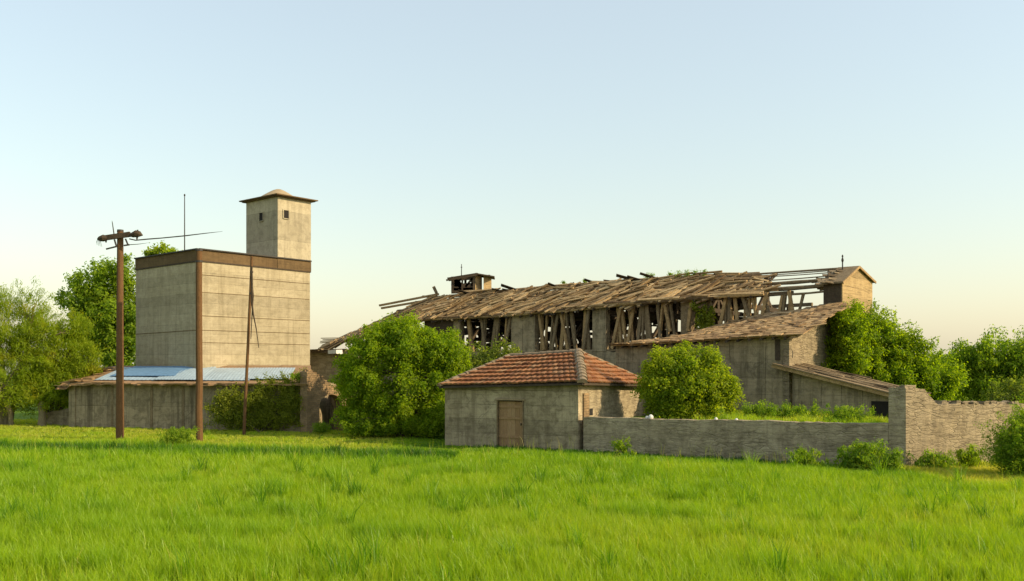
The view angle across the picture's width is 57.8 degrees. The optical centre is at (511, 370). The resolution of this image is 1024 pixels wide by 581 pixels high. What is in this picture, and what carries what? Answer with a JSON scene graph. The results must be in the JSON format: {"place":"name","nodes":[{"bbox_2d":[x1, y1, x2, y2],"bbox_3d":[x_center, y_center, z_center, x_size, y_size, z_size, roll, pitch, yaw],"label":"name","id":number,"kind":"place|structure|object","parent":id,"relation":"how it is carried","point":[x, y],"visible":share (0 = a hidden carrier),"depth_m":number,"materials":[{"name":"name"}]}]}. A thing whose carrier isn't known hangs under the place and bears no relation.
{"place":"outdoors","nodes":[
{"label":"outdoors","id":0,"kind":"place"},
{"bbox_2d":[0,380,1023,580],"bbox_3d":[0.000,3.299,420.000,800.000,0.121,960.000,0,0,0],"label":"field","id":1,"kind":"structure","parent":0,"point":[18,416],"depth_m":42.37,"materials":[{"name":"green plant"}]},
{"bbox_2d":[1,393,12,425],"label":"dead trunk","id":2,"kind":"object","parent":1,"relation":"on","point":[10,417],"visible":0.62,"depth_m":55.41,"materials":[{"name":"wood"}]},
{"bbox_2d":[0,276,70,425],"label":"willow tree","id":3,"kind":"object","parent":1,"relation":"on","point":[26,316],"visible":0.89,"depth_m":55.54,"materials":[{"name":"green plant"}]},
{"bbox_2d":[37,401,46,425],"bbox_3d":[-28.151,2.610,55.500,0.499,1.600,0.499,0,0,-22],"label":"broken post","id":4,"kind":"object","parent":1,"relation":"on","point":[42,418],"visible":0.79,"depth_m":55.33,"materials":[{"name":"concrete"}]},
{"bbox_2d":[46,408,68,425],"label":"wall","id":5,"kind":"structure","parent":1,"relation":"on","point":[59,417],"depth_m":56.09,"materials":[{"name":"grey paint"}]},
{"bbox_2d":[0,298,115,423],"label":"willow tree","id":6,"kind":"object","parent":1,"relation":"on","point":[71,362],"visible":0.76,"depth_m":56.16,"materials":[{"name":"green plant"}]},
{"bbox_2d":[51,252,135,366],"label":"poplar tree","id":7,"kind":"object","parent":1,"relation":"on","point":[100,294],"visible":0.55,"depth_m":74.75,"materials":[{"name":"green plant"}]},
{"bbox_2d":[96,222,222,438],"bbox_3d":[-16.887,-1.890,44.507,6.040,10.581,0.554,0,0,0],"label":"utility pole","id":8,"kind":"object","parent":1,"relation":"on","point":[120,235],"visible":0.98,"depth_m":44.45,"materials":[{"name":"brown wood"}]},
{"bbox_2d":[141,240,178,255],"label":"round tree","id":9,"kind":"object","parent":1,"relation":"on","point":[163,248],"visible":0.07,"depth_m":77.37,"materials":[{"name":"green plant"}]},
{"bbox_2d":[146,426,210,445],"bbox_3d":[-14.309,2.830,39.770,2.938,0.995,1.479,0,0,0],"label":"weed clump","id":10,"kind":"object","parent":1,"relation":"on","point":[178,437],"visible":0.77,"depth_m":39.68,"materials":[{"name":"green plant"}]},
{"bbox_2d":[54,365,335,431],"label":"shed","id":11,"kind":"structure","parent":1,"relation":"on","point":[158,396],"depth_m":53.08,"materials":[{"name":"plaster"},{"name":"corrugated metal"}]},
{"bbox_2d":[195,249,202,440],"bbox_3d":[-14.575,-1.123,43.200,0.350,9.051,0.326,0,0,0],"label":"wooden post","id":12,"kind":"object","parent":1,"relation":"on","point":[199,389],"visible":0.91,"depth_m":43.08,"materials":[{"name":"brown wood"}]},
{"bbox_2d":[134,189,317,367],"bbox_3d":[-18.980,-4.409,61.611,8.153,15.617,8.788,0,0,40],"label":"grain silo","id":13,"kind":"object","parent":1,"relation":"on","point":[278,235],"visible":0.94,"depth_m":59.41,"materials":[{"name":"concrete"}]},
{"bbox_2d":[242,256,258,434],"bbox_3d":[-13.493,-1.262,47.928,0.944,9.329,0.302,0,0,20],"label":"wooden post","id":14,"kind":"object","parent":1,"relation":"on","point":[251,298],"visible":0.96,"depth_m":47.93,"materials":[{"name":"brown wood"}]},
{"bbox_2d":[203,367,307,431],"bbox_3d":[-13.706,1.589,50.105,6.161,3.728,2.250,0,0,0],"label":"scrub bush","id":15,"kind":"object","parent":1,"relation":"on","point":[266,413],"visible":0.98,"depth_m":49.89,"materials":[{"name":"green plant"}]},
{"bbox_2d":[310,420,332,433],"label":"weed clump","id":16,"kind":"object","parent":1,"relation":"on","point":[320,427],"visible":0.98,"depth_m":48.42,"materials":[{"name":"green plant"}]},
{"bbox_2d":[300,368,351,432],"bbox_3d":[-11.456,1.666,51.819,4.066,3.568,3.115,0,0,40],"label":"brick archway","id":17,"kind":"object","parent":1,"relation":"on","point":[313,396],"visible":0.69,"depth_m":49.71,"materials":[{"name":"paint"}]},
{"bbox_2d":[290,372,301,380],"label":"weed clump","id":18,"kind":"object","parent":17,"relation":"on","point":[296,375],"visible":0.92,"depth_m":49.66,"materials":[{"name":"green plant"}]},
{"bbox_2d":[310,349,378,411],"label":"outbuilding","id":19,"kind":"structure","parent":1,"relation":"on","point":[321,362],"depth_m":65.80,"materials":[{"name":"stone"}]},
{"bbox_2d":[339,399,444,437],"bbox_3d":[-5.176,2.395,45.630,6.612,2.119,2.024,0,0,0],"label":"undergrowth bush","id":20,"kind":"object","parent":1,"relation":"on","point":[431,425],"visible":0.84,"depth_m":45.28,"materials":[{"name":"green plant"}]},
{"bbox_2d":[328,309,472,436],"bbox_3d":[-5.574,0.140,46.984,7.344,6.606,6.009,0,0,0],"label":"round bush","id":21,"kind":"object","parent":1,"relation":"on","point":[430,359],"visible":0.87,"depth_m":45.85,"materials":[{"name":"green plant"}]},
{"bbox_2d":[463,335,521,371],"bbox_3d":[-1.085,0.707,49.979,3.867,5.438,3.307,0,0,-35],"label":"dull shrub","id":22,"kind":"object","parent":1,"relation":"on","point":[481,357],"visible":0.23,"depth_m":49.76,"materials":[{"name":"green plant"}]},
{"bbox_2d":[437,348,644,450],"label":"tiled house","id":23,"kind":"structure","parent":1,"relation":"on","point":[547,399],"depth_m":40.18,"materials":[{"name":"grey paint"}]},
{"bbox_2d":[499,401,521,447],"bbox_3d":[-0.035,2.320,39.901,1.223,1.980,0.121,0,0,30],"label":"door","id":24,"kind":"structure","parent":23,"relation":"in","point":[510,412],"depth_m":39.93,"materials":[{"name":"brown wood"}]},
{"bbox_2d":[318,255,875,393],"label":"ruined barn","id":25,"kind":"structure","parent":1,"relation":"on","point":[523,319],"depth_m":55.91,"materials":[{"name":"wood"}]},
{"bbox_2d":[609,435,636,455],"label":"weed clump","id":26,"kind":"object","parent":1,"relation":"on","point":[620,445],"visible":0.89,"depth_m":35.55,"materials":[{"name":"green plant"}]},
{"bbox_2d":[636,413,702,418],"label":"terrace","id":27,"kind":"structure","parent":1,"relation":"on","point":[645,415],"depth_m":43.57,"materials":[{"name":"soil"}]},
{"bbox_2d":[630,339,745,419],"bbox_3d":[7.544,0.624,40.240,4.994,4.053,2.957,0,0,0],"label":"leafy bush","id":28,"kind":"object","parent":27,"relation":"on","point":[682,383],"visible":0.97,"depth_m":39.66,"materials":[{"name":"green plant"}]},
{"bbox_2d":[717,399,778,417],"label":"weed clump","id":29,"kind":"object","parent":27,"relation":"on","point":[761,410],"visible":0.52,"depth_m":37.30,"materials":[{"name":"green plant"}]},
{"bbox_2d":[767,399,830,418],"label":"weed clump","id":30,"kind":"object","parent":27,"relation":"on","point":[786,411],"visible":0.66,"depth_m":36.43,"materials":[{"name":"green plant"}]},
{"bbox_2d":[821,402,875,422],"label":"weed clump","id":31,"kind":"object","parent":27,"relation":"on","point":[850,412],"visible":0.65,"depth_m":34.85,"materials":[{"name":"green plant"}]},
{"bbox_2d":[610,302,847,413],"bbox_3d":[9.826,0.023,47.472,13.859,6.854,6.222,0,0,40],"label":"lean to shed","id":32,"kind":"object","parent":1,"relation":"on","point":[752,349],"visible":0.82,"depth_m":43.70,"materials":[{"name":"concrete"}]},
{"bbox_2d":[583,416,887,466],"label":"garden wall","id":33,"kind":"structure","parent":1,"relation":"on","point":[727,437],"depth_m":34.55,"materials":[{"name":"stone"}]},
{"bbox_2d":[784,444,831,466],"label":"weed clump","id":34,"kind":"object","parent":1,"relation":"on","point":[806,459],"visible":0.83,"depth_m":30.75,"materials":[{"name":"green plant"}]},
{"bbox_2d":[771,363,930,418],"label":"annex shed","id":35,"kind":"structure","parent":1,"relation":"on","point":[822,387],"depth_m":40.76,"materials":[{"name":"concrete"}]},
{"bbox_2d":[831,438,887,470],"bbox_3d":[11.462,2.740,29.952,2.206,1.171,1.743,0,0,0],"label":"weed clump","id":36,"kind":"object","parent":1,"relation":"on","point":[858,459],"visible":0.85,"depth_m":29.82,"materials":[{"name":"green plant"}]},
{"bbox_2d":[875,446,906,473],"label":"weed clump","id":37,"kind":"object","parent":1,"relation":"on","point":[894,461],"visible":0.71,"depth_m":29.14,"materials":[{"name":"green plant"}]},
{"bbox_2d":[821,297,971,400],"bbox_3d":[18.937,-0.185,45.922,8.091,7.398,4.960,0,0,0],"label":"broad tree","id":38,"kind":"object","parent":1,"relation":"on","point":[899,357],"visible":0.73,"depth_m":45.34,"materials":[{"name":"green plant"}]},
{"bbox_2d":[902,446,957,470],"bbox_3d":[13.891,2.918,30.649,1.556,0.818,1.425,0,0,-11],"label":"weed clump","id":39,"kind":"object","parent":1,"relation":"on","point":[937,459],"visible":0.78,"depth_m":30.49,"materials":[{"name":"green plant"}]},
{"bbox_2d":[927,343,968,400],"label":"tree","id":40,"kind":"object","parent":1,"relation":"on","point":[945,355],"visible":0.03,"depth_m":65.47,"materials":[{"name":"green plant"}]},
{"bbox_2d":[888,385,1023,466],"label":"stone boundary wall","id":41,"kind":"structure","parent":1,"relation":"on","point":[920,421],"depth_m":31.89,"materials":[{"name":"beige stone"}]},
{"bbox_2d":[944,443,985,467],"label":"weed clump","id":42,"kind":"object","parent":1,"relation":"on","point":[969,456],"visible":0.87,"depth_m":30.84,"materials":[{"name":"green plant"}]},
{"bbox_2d":[933,324,1023,400],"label":"tree","id":43,"kind":"object","parent":1,"relation":"on","point":[985,365],"visible":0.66,"depth_m":54.28,"materials":[{"name":"green plant"}]},
{"bbox_2d":[972,390,1023,476],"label":"corner bush","id":44,"kind":"object","parent":1,"relation":"on","point":[1008,454],"visible":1,"depth_m":28.32,"materials":[{"name":"green plant"}]},
{"bbox_2d":[978,375,1023,403],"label":"dusty shrub","id":45,"kind":"object","parent":1,"relation":"on","point":[994,395],"visible":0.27,"depth_m":37.97,"materials":[{"name":"green plant"}]},
{"bbox_2d":[0,0,1023,374],"label":"sky","id":46,"kind":"structure","parent":0,"point":[520,143],"materials":[{"name":"blue"}]},
{"bbox_2d":[666,405,887,422],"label":"terrace grass","id":47,"kind":"structure","parent":0,"point":[798,418],"depth_m":35.31,"materials":[{"name":"green plant"}]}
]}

